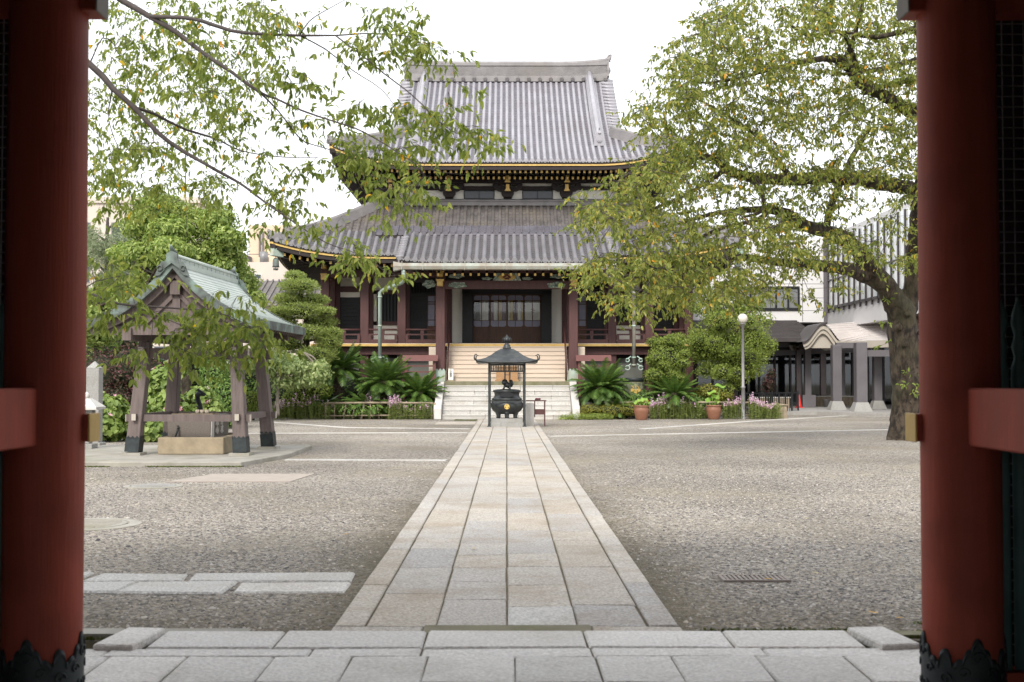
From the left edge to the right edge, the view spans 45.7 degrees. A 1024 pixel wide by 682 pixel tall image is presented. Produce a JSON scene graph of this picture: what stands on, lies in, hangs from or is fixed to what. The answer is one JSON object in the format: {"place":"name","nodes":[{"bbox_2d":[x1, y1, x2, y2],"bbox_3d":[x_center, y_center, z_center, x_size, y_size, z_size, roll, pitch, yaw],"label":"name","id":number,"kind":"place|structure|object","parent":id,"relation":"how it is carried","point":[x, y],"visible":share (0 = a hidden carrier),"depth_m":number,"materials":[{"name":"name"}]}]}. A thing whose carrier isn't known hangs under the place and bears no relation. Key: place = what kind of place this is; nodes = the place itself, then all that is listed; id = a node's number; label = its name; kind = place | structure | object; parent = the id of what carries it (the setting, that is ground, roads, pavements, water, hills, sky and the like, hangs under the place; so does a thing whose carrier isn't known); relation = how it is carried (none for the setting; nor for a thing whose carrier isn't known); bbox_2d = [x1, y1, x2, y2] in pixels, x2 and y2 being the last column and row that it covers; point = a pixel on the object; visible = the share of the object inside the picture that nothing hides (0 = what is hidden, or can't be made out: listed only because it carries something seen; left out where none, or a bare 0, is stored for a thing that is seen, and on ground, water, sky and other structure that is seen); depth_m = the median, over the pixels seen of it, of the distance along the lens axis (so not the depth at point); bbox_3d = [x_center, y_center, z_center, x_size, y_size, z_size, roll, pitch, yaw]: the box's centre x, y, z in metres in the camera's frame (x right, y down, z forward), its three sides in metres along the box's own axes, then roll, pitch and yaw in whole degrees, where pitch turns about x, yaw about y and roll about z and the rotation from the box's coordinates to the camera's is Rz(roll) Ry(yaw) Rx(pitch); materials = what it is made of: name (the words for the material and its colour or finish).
{"place":"outdoors","nodes":[
{"label":"outdoors","id":0,"kind":"place"},
{"bbox_2d":[86,197,229,363],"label":"pale building","id":1,"kind":"structure","parent":0,"point":[92,210],"depth_m":100.20,"materials":[{"name":"grey paint"}]},
{"bbox_2d":[111,222,132,241],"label":"window","id":2,"kind":"structure","parent":1,"relation":"in","point":[112,230],"depth_m":100.10,"materials":[{"name":"grey paint"}]},
{"bbox_2d":[85,445,311,466],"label":"pavilion floor","id":3,"kind":"structure","parent":0,"point":[105,455],"depth_m":22.01,"materials":[{"name":"grey stone"}]},
{"bbox_2d":[158,432,232,454],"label":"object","id":4,"kind":"object","parent":3,"relation":"on","point":[193,445],"visible":0.62,"depth_m":22.88,"materials":[{"name":"beige stone"}]},
{"bbox_2d":[167,414,228,436],"bbox_3d":[-6.200,1.777,23.899,0.919,0.660,1.563,0,-2,0],"label":"water basin","id":5,"kind":"object","parent":4,"relation":"on","point":[197,429],"visible":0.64,"depth_m":23.34,"materials":[{"name":"grey stone"}]},
{"bbox_2d":[87,245,305,455],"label":"water pavilion","id":6,"kind":"structure","parent":3,"relation":"on","point":[207,278],"depth_m":22.73,"materials":[{"name":"brown wood"}]},
{"bbox_2d":[195,387,205,409],"bbox_3d":[-6.353,1.236,24.740,0.196,0.589,0.351,1,-2,-23],"label":"dragon spout","id":7,"kind":"object","parent":6,"relation":"attached to","point":[199,393],"visible":0.92,"depth_m":24.75,"materials":[{"name":"black metal"}]},
{"bbox_2d":[178,413,218,413],"bbox_3d":[-6.200,1.430,23.821,0.800,0.030,0.520,0,-2,0],"label":"ladle rack","id":8,"kind":"object","parent":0,"point":[198,413],"visible":0.46,"depth_m":24.04,"materials":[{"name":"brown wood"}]},
{"bbox_2d":[243,225,295,280],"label":"apartment block","id":9,"kind":"structure","parent":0,"point":[260,258],"depth_m":88.48,"materials":[{"name":"beige paint"}]},
{"bbox_2d":[243,279,320,363],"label":"tiled house","id":10,"kind":"structure","parent":0,"point":[270,289],"depth_m":81.76,"materials":[{"name":"tile"}]},
{"bbox_2d":[83,408,921,640],"bbox_3d":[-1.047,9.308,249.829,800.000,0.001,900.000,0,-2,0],"label":"gravel ground","id":11,"kind":"structure","parent":0,"point":[770,452],"depth_m":13.88,"materials":[{"name":"grey gravel"}]},
{"bbox_2d":[85,392,105,448],"bbox_3d":[-8.725,1.659,24.924,0.600,1.240,0.600,0,-2,0],"label":"stone lantern","id":12,"kind":"object","parent":11,"relation":"on","point":[92,405],"visible":0.3,"depth_m":24.81,"materials":[{"name":"grey stone"}]},
{"bbox_2d":[86,361,105,445],"bbox_3d":[-9.111,1.388,26.532,0.400,1.884,0.400,0,-2,0],"label":"stone post","id":13,"kind":"object","parent":11,"relation":"on","point":[94,382],"visible":0.42,"depth_m":26.41,"materials":[{"name":"grey stone"}]},
{"bbox_2d":[86,282,131,355],"bbox_3d":[-12.860,0.040,37.838,2.513,4.176,3.667,0,-2,0],"label":"laurel tree","id":14,"kind":"object","parent":11,"relation":"on","point":[96,341],"visible":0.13,"depth_m":37.78,"materials":[{"name":"green plant"}]},
{"bbox_2d":[87,217,132,290],"bbox_3d":[-15.402,-1.026,45.926,2.751,7.374,5.582,0,-2,-14],"label":"cedar tree","id":15,"kind":"object","parent":11,"relation":"on","point":[96,247],"visible":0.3,"depth_m":44.33,"materials":[{"name":"green plant"}]},
{"bbox_2d":[84,518,141,530],"bbox_3d":[-4.403,1.908,12.528,1.134,0.069,1.134,0,-2,0],"label":"manhole cover","id":16,"kind":"object","parent":11,"relation":"on","point":[93,524],"visible":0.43,"depth_m":12.51,"materials":[{"name":"concrete"}]},
{"bbox_2d":[102,391,129,441],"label":"hibiscus shrub","id":17,"kind":"object","parent":11,"relation":"on","point":[115,424],"visible":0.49,"depth_m":29.09,"materials":[{"name":"green plant"}]},
{"bbox_2d":[86,341,163,405],"bbox_3d":[-11.437,1.318,35.470,3.143,2.641,1.952,0,-2,0],"label":"purple shrub","id":18,"kind":"object","parent":11,"relation":"on","point":[117,378],"visible":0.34,"depth_m":35.05,"materials":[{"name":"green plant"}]},
{"bbox_2d":[123,483,182,488],"bbox_3d":[-5.022,2.048,17.023,0.810,0.069,0.810,0,-2,0],"label":"manhole cover","id":19,"kind":"object","parent":11,"relation":"on","point":[152,486],"visible":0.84,"depth_m":16.92,"materials":[{"name":"concrete"}]},
{"bbox_2d":[86,335,229,410],"bbox_3d":[-11.941,1.004,40.927,5.604,3.659,2.771,0,-2,0],"label":"back hedge","id":20,"kind":"object","parent":11,"relation":"on","point":[194,368],"visible":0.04,"depth_m":40.34,"materials":[{"name":"green plant"}]},
{"bbox_2d":[83,628,251,638],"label":"kerb","id":21,"kind":"structure","parent":11,"relation":"on","point":[99,632],"depth_m":7.12,"materials":[{"name":"stone"}]},
{"bbox_2d":[144,360,192,441],"bbox_3d":[-8.398,1.433,29.404,1.392,2.082,1.608,0,-2,0],"label":"hibiscus shrub","id":22,"kind":"object","parent":11,"relation":"on","point":[153,430],"visible":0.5,"depth_m":29.25,"materials":[{"name":"green plant"}]},
{"bbox_2d":[105,193,268,401],"bbox_3d":[-10.718,-1.292,39.995,5.467,7.748,5.979,0,-2,0],"label":"broadleaf tree","id":23,"kind":"object","parent":11,"relation":"on","point":[223,244],"visible":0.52,"depth_m":38.99,"materials":[{"name":"green plant"}]},
{"bbox_2d":[183,385,224,411],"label":"hibiscus shrub","id":24,"kind":"object","parent":11,"relation":"on","point":[209,401],"visible":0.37,"depth_m":29.92,"materials":[{"name":"green plant"}]},
{"bbox_2d":[197,360,231,428],"bbox_3d":[-8.998,1.556,36.919,1.529,2.298,0.992,0,-2,0],"label":"clipped hedge","id":25,"kind":"object","parent":11,"relation":"on","point":[223,392],"visible":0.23,"depth_m":36.63,"materials":[{"name":"green plant"}]},
{"bbox_2d":[83,572,354,594],"bbox_3d":[-5.112,1.818,8.902,7.871,0.121,0.956,0,-2,0],"label":"stone strip","id":26,"kind":"object","parent":11,"relation":"on","point":[206,583],"visible":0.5,"depth_m":8.83,"materials":[{"name":"grey stone"}]},
{"bbox_2d":[166,474,314,481],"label":"paving slab","id":27,"kind":"structure","parent":11,"relation":"on","point":[250,478],"depth_m":18.19,"materials":[{"name":"grey stone"}]},
{"bbox_2d":[246,391,258,419],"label":"round shrub","id":28,"kind":"object","parent":11,"relation":"on","point":[252,400],"visible":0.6,"depth_m":44.19,"materials":[{"name":"green plant"}]},
{"bbox_2d":[248,349,334,415],"bbox_3d":[-8.065,1.478,43.777,3.261,2.437,2.854,-1,-2,25],"label":"dogwood tree","id":29,"kind":"object","parent":11,"relation":"on","point":[304,373],"visible":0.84,"depth_m":43.35,"materials":[{"name":"green plant"}]},
{"bbox_2d":[228,360,369,417],"bbox_3d":[-8.311,1.633,48.504,6.675,2.884,2.919,0,-2,-11],"label":"dark hedge","id":30,"kind":"object","parent":11,"relation":"on","point":[252,386],"visible":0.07,"depth_m":47.95,"materials":[{"name":"green plant"}]},
{"bbox_2d":[86,0,525,393],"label":"cherry tree","id":31,"kind":"object","parent":11,"relation":"on","point":[358,165],"visible":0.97,"depth_m":11.34,"materials":[{"name":"green plant"}]},
{"bbox_2d":[268,269,344,415],"bbox_3d":[-7.762,0.048,45.472,3.092,5.538,2.610,0,-2,0],"label":"cloud pruned pine","id":32,"kind":"object","parent":11,"relation":"on","point":[312,312],"visible":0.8,"depth_m":45.10,"materials":[{"name":"green plant"}]},
{"bbox_2d":[280,381,333,418],"bbox_3d":[-7.760,2.207,45.795,2.136,1.478,1.289,0,-2,0],"label":"garden shrub","id":33,"kind":"object","parent":11,"relation":"on","point":[324,389],"visible":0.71,"depth_m":45.51,"materials":[{"name":"green plant"}]},
{"bbox_2d":[307,393,343,418],"bbox_3d":[-7.202,2.463,46.134,1.801,0.997,1.834,2,-2,-41],"label":"cycad","id":34,"kind":"object","parent":11,"relation":"on","point":[334,399],"visible":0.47,"depth_m":45.80,"materials":[{"name":"green plant"}]},
{"bbox_2d":[313,340,367,417],"bbox_3d":[-6.673,1.459,46.553,2.473,3.030,2.430,0,-2,0],"label":"cycad","id":35,"kind":"object","parent":11,"relation":"on","point":[341,366],"visible":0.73,"depth_m":46.26,"materials":[{"name":"green plant"}]},
{"bbox_2d":[272,393,433,419],"bbox_3d":[-6.038,2.403,45.423,6.341,1.035,1.330,0,-2,0],"label":"pink flower bed","id":36,"kind":"object","parent":11,"relation":"on","point":[292,411],"visible":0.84,"depth_m":45.15,"materials":[{"name":"green plant"}]},
{"bbox_2d":[248,432,466,433],"bbox_3d":[-5.341,2.584,33.614,8.212,0.094,0.280,0,-2,-4],"label":"stone border","id":37,"kind":"object","parent":11,"relation":"on","point":[368,432],"visible":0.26,"depth_m":33.80,"materials":[{"name":"grey stone"}]},
{"bbox_2d":[341,390,388,418],"bbox_3d":[-5.459,2.396,45.807,2.039,1.129,1.846,-2,-2,41],"label":"cycad","id":38,"kind":"object","parent":11,"relation":"on","point":[355,398],"visible":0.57,"depth_m":45.44,"materials":[{"name":"green plant"}]},
{"bbox_2d":[284,459,447,460],"bbox_3d":[-2.694,2.235,22.430,2.997,0.093,0.320,0,-2,4],"label":"stone border","id":39,"kind":"object","parent":11,"relation":"on","point":[365,459],"visible":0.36,"depth_m":22.42,"materials":[{"name":"grey stone"}]},
{"bbox_2d":[274,422,471,428],"bbox_3d":[-5.395,2.747,38.797,9.406,0.093,1.978,-1,-2,39],"label":"stone border","id":40,"kind":"object","parent":11,"relation":"on","point":[366,427],"visible":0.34,"depth_m":37.33,"materials":[{"name":"grey stone"}]},
{"bbox_2d":[321,404,429,418],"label":"bed plants","id":41,"kind":"object","parent":11,"relation":"on","point":[341,411],"visible":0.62,"depth_m":45.28,"materials":[{"name":"green plant"}]},
{"bbox_2d":[346,351,413,418],"bbox_3d":[-4.989,1.665,46.201,2.576,2.596,2.605,-1,-2,17],"label":"cycad","id":42,"kind":"object","parent":11,"relation":"on","point":[382,379],"visible":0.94,"depth_m":45.84,"materials":[{"name":"green plant"}]},
{"bbox_2d":[324,402,435,418],"bbox_3d":[-4.910,2.587,45.235,4.137,0.666,0.109,0,-2,0],"label":"bamboo fence","id":43,"kind":"object","parent":11,"relation":"on","point":[370,403],"visible":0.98,"depth_m":45.20,"materials":[{"name":"brown wood"}]},
{"bbox_2d":[402,355,437,416],"bbox_3d":[-3.589,1.766,47.553,1.380,2.440,0.360,0,-2,0],"label":"barrier fence","id":44,"kind":"object","parent":11,"relation":"on","point":[434,358],"visible":0.51,"depth_m":47.52,"materials":[{"name":"red paint"}]},
{"bbox_2d":[396,370,449,418],"bbox_3d":[-3.481,2.036,46.282,2.231,1.861,2.214,0,-2,0],"label":"cycad","id":45,"kind":"object","parent":11,"relation":"on","point":[418,390],"visible":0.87,"depth_m":45.98,"materials":[{"name":"green plant"}]},
{"bbox_2d":[435,422,475,423],"bbox_3d":[-1.898,2.824,41.224,1.340,0.091,2.200,0,-2,0],"label":"stone border","id":46,"kind":"object","parent":11,"relation":"on","point":[455,423],"visible":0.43,"depth_m":40.79,"materials":[{"name":"grey stone"}]},
{"bbox_2d":[85,640,919,648],"bbox_3d":[-0.029,1.864,6.755,18.000,0.296,0.520,0,-2,0],"label":"gutter","id":47,"kind":"object","parent":11,"relation":"on","point":[89,644],"depth_m":6.96,"materials":[{"name":"stone"}]},
{"bbox_2d":[93,627,164,651],"bbox_3d":[-2.119,1.661,6.743,0.220,0.055,0.460,0,-2,6],"label":"gutter slab","id":48,"kind":"object","parent":47,"relation":"on","point":[129,638],"depth_m":6.67,"materials":[{"name":"grey stone"}]},
{"bbox_2d":[847,626,918,649],"bbox_3d":[2.062,1.662,6.760,0.220,0.055,0.460,0,-2,-8],"label":"gutter slab","id":49,"kind":"object","parent":47,"relation":"on","point":[881,637],"depth_m":6.70,"materials":[{"name":"grey stone"}]},
{"bbox_2d":[85,419,921,640],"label":"stone curb","id":50,"kind":"structure","parent":11,"relation":"on","point":[711,629],"depth_m":7.24,"materials":[{"name":"grey stone"}]},
{"bbox_2d":[266,54,746,419],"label":"temple hall","id":51,"kind":"structure","parent":11,"relation":"on","point":[487,255],"depth_m":51.09,"materials":[{"name":"tile"}]},
{"bbox_2d":[377,294,396,320],"bbox_3d":[-5.282,-1.422,52.183,1.040,1.177,0.150,0,-2,0],"label":"lattice window","id":52,"kind":"structure","parent":51,"relation":"in","point":[389,301],"depth_m":52.12,"materials":[{"name":"black paint"}]},
{"bbox_2d":[410,295,426,338],"bbox_3d":[-4.009,-0.889,52.172,0.739,2.135,0.090,0,-2,0],"label":"dark door","id":53,"kind":"structure","parent":51,"relation":"in","point":[418,303],"depth_m":52.15,"materials":[{"name":"black paint"}]},
{"bbox_2d":[447,368,453,380],"bbox_3d":[-2.400,1.316,47.722,0.260,0.530,0.180,0,-2,0],"label":"notice board","id":54,"kind":"object","parent":51,"relation":"on","point":[450,374],"visible":1,"depth_m":47.67,"materials":[{"name":"white wood"}]},
{"bbox_2d":[473,294,489,342],"bbox_3d":[-1.306,-0.959,52.235,0.725,2.100,0.050,0,-2,0],"label":"glazed door","id":55,"kind":"structure","parent":51,"relation":"in","point":[481,328],"depth_m":52.21,"materials":[{"name":"brown wood"}]},
{"bbox_2d":[490,294,506,342],"bbox_3d":[-0.581,-0.961,52.178,0.725,2.100,0.050,0,-2,0],"label":"glazed door","id":56,"kind":"structure","parent":51,"relation":"in","point":[498,328],"depth_m":52.15,"materials":[{"name":"brown wood"}]},
{"bbox_2d":[495,366,518,380],"bbox_3d":[-0.200,1.285,47.683,0.920,0.590,0.480,0,-2,0],"label":"offering box","id":57,"kind":"object","parent":51,"relation":"on","point":[500,376],"visible":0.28,"depth_m":47.48,"materials":[{"name":"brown wood"}]},
{"bbox_2d":[507,294,523,342],"bbox_3d":[0.144,-0.961,52.182,0.725,2.100,0.050,0,-2,0],"label":"glazed door","id":58,"kind":"structure","parent":51,"relation":"in","point":[515,328],"depth_m":52.16,"materials":[{"name":"brown wood"}]},
{"bbox_2d":[524,294,540,342],"bbox_3d":[0.869,-0.959,52.245,0.725,2.100,0.050,0,-2,0],"label":"glazed door","id":59,"kind":"structure","parent":51,"relation":"in","point":[532,328],"depth_m":52.21,"materials":[{"name":"brown wood"}]},
{"bbox_2d":[587,295,603,338],"bbox_3d":[3.572,-0.888,52.204,0.739,2.135,0.090,0,-2,0],"label":"dark door","id":60,"kind":"structure","parent":51,"relation":"in","point":[598,321],"depth_m":52.17,"materials":[{"name":"black paint"}]},
{"bbox_2d":[616,294,636,320],"bbox_3d":[4.845,-1.421,52.226,1.040,1.177,0.150,0,-2,0],"label":"lattice window","id":61,"kind":"structure","parent":51,"relation":"in","point":[617,317],"depth_m":52.16,"materials":[{"name":"black paint"}]},
{"bbox_2d":[526,400,545,425],"bbox_3d":[0.759,2.268,38.301,0.640,0.811,0.300,0,-2,0],"label":"side table","id":62,"kind":"object","parent":11,"relation":"on","point":[539,411],"visible":0.96,"depth_m":38.19,"materials":[{"name":"brown paint"}]},
{"bbox_2d":[558,413,613,419],"bbox_3d":[2.728,2.789,44.839,2.239,0.321,0.736,0,-2,0],"label":"creeping juniper","id":63,"kind":"object","parent":11,"relation":"on","point":[594,416],"visible":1,"depth_m":44.70,"materials":[{"name":"green plant"}]},
{"bbox_2d":[576,355,610,416],"bbox_3d":[3.191,1.767,47.582,1.380,2.440,0.360,0,-2,0],"label":"barrier fence","id":64,"kind":"object","parent":11,"relation":"on","point":[579,358],"visible":0.32,"depth_m":47.54,"materials":[{"name":"red paint"}]},
{"bbox_2d":[566,357,633,418],"bbox_3d":[3.341,1.789,46.129,2.580,2.344,2.606,0,-2,0],"label":"cycad","id":65,"kind":"object","parent":11,"relation":"on","point":[602,380],"visible":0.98,"depth_m":45.74,"materials":[{"name":"green plant"}]},
{"bbox_2d":[570,402,639,418],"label":"shrub","id":66,"kind":"object","parent":11,"relation":"on","point":[608,409],"visible":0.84,"depth_m":45.13,"materials":[{"name":"green plant"}]},
{"bbox_2d":[593,395,635,418],"bbox_3d":[3.880,2.547,45.869,1.759,1.028,1.762,0,-2,0],"label":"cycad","id":67,"kind":"object","parent":11,"relation":"on","point":[616,401],"visible":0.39,"depth_m":45.48,"materials":[{"name":"green plant"}]},
{"bbox_2d":[601,401,650,418],"bbox_3d":[4.300,2.604,45.874,1.862,0.660,0.109,0,-2,0],"label":"bamboo fence","id":68,"kind":"object","parent":11,"relation":"on","point":[649,415],"visible":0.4,"depth_m":45.86,"materials":[{"name":"brown wood"}]},
{"bbox_2d":[622,378,647,416],"bbox_3d":[4.819,2.221,47.875,1.060,1.550,1.060,0,-2,0],"label":"rain barrel","id":69,"kind":"object","parent":11,"relation":"on","point":[638,385],"visible":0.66,"depth_m":47.45,"materials":[{"name":"metal"}]},
{"bbox_2d":[634,405,648,419],"bbox_3d":[4.735,2.623,44.491,0.580,0.535,0.580,0,-2,0],"label":"clay pot","id":70,"kind":"object","parent":11,"relation":"on","point":[641,412],"visible":0.99,"depth_m":44.28,"materials":[{"name":"ceramic"}]},
{"bbox_2d":[633,397,650,405],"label":"lotus plant","id":71,"kind":"object","parent":70,"relation":"in","point":[642,399],"visible":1,"depth_m":44.44,"materials":[{"name":"green plant"}]},
{"bbox_2d":[588,387,715,417],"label":"dark undergrowth","id":72,"kind":"object","parent":11,"relation":"on","point":[639,395],"visible":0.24,"depth_m":46.45,"materials":[{"name":"green plant"}]},
{"bbox_2d":[642,332,691,417],"bbox_3d":[5.959,1.295,47.029,1.912,3.383,1.930,0,-2,0],"label":"clipped bush","id":73,"kind":"object","parent":11,"relation":"on","point":[667,358],"visible":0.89,"depth_m":46.56,"materials":[{"name":"green plant"}]},
{"bbox_2d":[644,370,700,418],"bbox_3d":[6.113,2.032,46.202,2.207,1.863,2.305,0,-2,0],"label":"cycad","id":74,"kind":"object","parent":11,"relation":"on","point":[675,389],"visible":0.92,"depth_m":45.83,"materials":[{"name":"green plant"}]},
{"bbox_2d":[657,401,761,418],"bbox_3d":[7.458,2.605,45.887,3.977,0.660,0.109,0,-2,0],"label":"bamboo fence","id":75,"kind":"object","parent":11,"relation":"on","point":[701,402],"visible":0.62,"depth_m":45.86,"materials":[{"name":"brown wood"}]},
{"bbox_2d":[688,382,733,417],"bbox_3d":[7.566,2.277,46.572,1.906,1.390,0.956,0,-2,0],"label":"maple shrub","id":76,"kind":"object","parent":11,"relation":"on","point":[705,389],"visible":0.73,"depth_m":46.44,"materials":[{"name":"plant"}]},
{"bbox_2d":[706,405,721,419],"bbox_3d":[7.501,2.646,45.209,0.580,0.535,0.580,0,-2,0],"label":"clay pot","id":77,"kind":"object","parent":11,"relation":"on","point":[713,412],"visible":1,"depth_m":45.00,"materials":[{"name":"ceramic"}]},
{"bbox_2d":[705,383,724,404],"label":"lotus plant","id":78,"kind":"object","parent":77,"relation":"in","point":[708,399],"visible":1,"depth_m":45.21,"materials":[{"name":"green plant"}]},
{"bbox_2d":[650,392,783,418],"bbox_3d":[7.651,2.418,45.666,5.108,1.019,1.090,0,-2,0],"label":"pink flower bed","id":79,"kind":"object","parent":11,"relation":"on","point":[762,410],"visible":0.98,"depth_m":45.50,"materials":[{"name":"green plant"}]},
{"bbox_2d":[549,429,887,436],"bbox_3d":[6.402,2.595,33.963,11.754,0.093,0.280,1,-2,-22],"label":"stone border","id":80,"kind":"object","parent":11,"relation":"on","point":[716,432],"visible":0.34,"depth_m":33.81,"materials":[{"name":"grey stone"}]},
{"bbox_2d":[681,295,778,413],"bbox_3d":[8.512,0.644,47.640,4.078,4.906,3.309,0,-2,0],"label":"privet tree","id":81,"kind":"object","parent":11,"relation":"on","point":[719,345],"visible":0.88,"depth_m":47.16,"materials":[{"name":"green plant"}]},
{"bbox_2d":[685,285,775,412],"bbox_3d":[8.645,0.289,48.241,3.657,5.364,1.520,0,-2,0],"label":"open shrub top","id":82,"kind":"object","parent":11,"relation":"on","point":[745,308],"visible":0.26,"depth_m":48.17,"materials":[{"name":"green plant"}]},
{"bbox_2d":[549,0,919,440],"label":"cherry tree","id":83,"kind":"object","parent":11,"relation":"on","point":[900,306],"visible":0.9,"depth_m":24.41,"materials":[{"name":"green plant"}]},
{"bbox_2d":[640,415,843,428],"bbox_3d":[9.031,2.896,43.571,0.639,0.094,17.502,-1,-2,37],"label":"stone border","id":84,"kind":"object","parent":11,"relation":"on","point":[733,422],"visible":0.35,"depth_m":41.59,"materials":[{"name":"grey stone"}]},
{"bbox_2d":[738,314,747,418],"bbox_3d":[8.646,0.948,45.529,0.380,3.950,0.376,0,-2,0],"label":"globe lamp","id":85,"kind":"object","parent":11,"relation":"on","point":[743,319],"visible":0.97,"depth_m":45.47,"materials":[{"name":"grey metal"}]},
{"bbox_2d":[718,574,790,581],"bbox_3d":[1.812,1.787,9.106,0.500,0.036,0.260,0,-2,0],"label":"drain grate","id":86,"kind":"object","parent":11,"relation":"on","point":[750,577],"visible":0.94,"depth_m":9.11,"materials":[{"name":"grey metal"}]},
{"bbox_2d":[761,368,776,403],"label":"red leaf shrub","id":87,"kind":"object","parent":11,"relation":"on","point":[768,385],"visible":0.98,"depth_m":51.95,"materials":[{"name":"red plant"}]},
{"bbox_2d":[754,404,787,418],"bbox_3d":[9.859,2.692,46.750,1.210,0.540,1.260,0,-2,0],"label":"planter box","id":88,"kind":"object","parent":11,"relation":"on","point":[784,413],"visible":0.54,"depth_m":46.18,"materials":[{"name":"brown wood"}]},
{"bbox_2d":[745,391,798,413],"bbox_3d":[10.813,2.578,50.490,0.099,1.000,4.237,-2,-2,43],"label":"iron fence","id":89,"kind":"object","parent":11,"relation":"on","point":[778,393],"visible":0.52,"depth_m":50.73,"materials":[{"name":"black metal"}]},
{"bbox_2d":[693,201,918,416],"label":"modern hall","id":90,"kind":"structure","parent":11,"relation":"on","point":[835,355],"depth_m":57.59,"materials":[{"name":"white paint"}]},
{"bbox_2d":[753,397,790,407],"bbox_3d":[12.062,2.871,56.809,1.860,0.510,0.560,0,-2,0],"label":"wooden planter","id":91,"kind":"object","parent":90,"relation":"on","point":[781,400],"visible":0.18,"depth_m":56.56,"materials":[{"name":"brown wood"}]},
{"bbox_2d":[795,395,803,407],"bbox_3d":[13.510,2.833,57.197,0.360,0.610,0.360,0,-2,0],"label":"traffic cone","id":92,"kind":"object","parent":90,"relation":"on","point":[800,405],"visible":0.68,"depth_m":57.11,"materials":[{"name":"red plastic"}]},
{"bbox_2d":[816,396,853,405],"bbox_3d":[15.747,2.984,60.423,2.660,0.510,0.560,0,-2,0],"label":"wooden planter","id":93,"kind":"object","parent":90,"relation":"on","point":[848,400],"visible":0.44,"depth_m":60.17,"materials":[{"name":"brown wood"}]},
{"bbox_2d":[845,631,921,637],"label":"kerb","id":94,"kind":"structure","parent":11,"relation":"on","point":[907,634],"depth_m":7.08,"materials":[{"name":"stone"}]},
{"bbox_2d":[84,630,920,681],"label":"stone floor","id":95,"kind":"structure","parent":0,"point":[540,656],"depth_m":6.33,"materials":[{"name":"stone"}]},
{"bbox_2d":[88,0,916,255],"label":"sky","id":96,"kind":"structure","parent":0,"point":[498,30],"materials":[{"name":"white"}]},
{"bbox_2d":[331,419,681,633],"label":"stone path","id":97,"kind":"structure","parent":0,"point":[516,508],"depth_m":9.90,"materials":[{"name":"stone"}]},
{"bbox_2d":[490,417,522,426],"bbox_3d":[-0.159,2.542,38.138,1.053,0.254,1.065,0,-2,0],"label":"burner pedestal","id":98,"kind":"object","parent":97,"relation":"on","point":[506,422],"visible":0.89,"depth_m":37.64,"materials":[{"name":"grey stone"}]},
{"bbox_2d":[490,379,522,417],"bbox_3d":[-0.160,1.807,38.155,1.030,1.239,1.043,0,-2,0],"label":"incense burner","id":99,"kind":"object","parent":98,"relation":"on","point":[506,409],"visible":0.98,"depth_m":37.80,"materials":[{"name":"black metal"}]},
{"bbox_2d":[474,335,539,426],"bbox_3d":[-0.160,1.226,38.180,2.034,2.886,2.034,0,-2,0],"label":"incense canopy","id":100,"kind":"object","parent":97,"relation":"on","point":[506,355],"visible":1,"depth_m":37.61,"materials":[{"name":"brown metal"}]},
{"bbox_2d":[526,403,533,425],"bbox_3d":[0.565,2.315,38.301,0.251,0.718,0.403,0,-2,0],"label":"stone block","id":101,"kind":"object","parent":97,"relation":"on","point":[529,414],"depth_m":38.10,"materials":[{"name":"grey stone"}]},
{"bbox_2d":[0,0,1023,681],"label":"temple gate","id":102,"kind":"structure","parent":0,"point":[964,426],"depth_m":5.49,"materials":[{"name":"paint"}]},
{"bbox_2d":[823,399,829,406],"bbox_3d":[15.154,2.987,58.599,0.370,0.390,0.364,0,-2,0],"label":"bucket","id":103,"kind":"object","parent":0,"point":[826,402],"visible":0.91,"depth_m":58.47,"materials":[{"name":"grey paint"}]}
]}

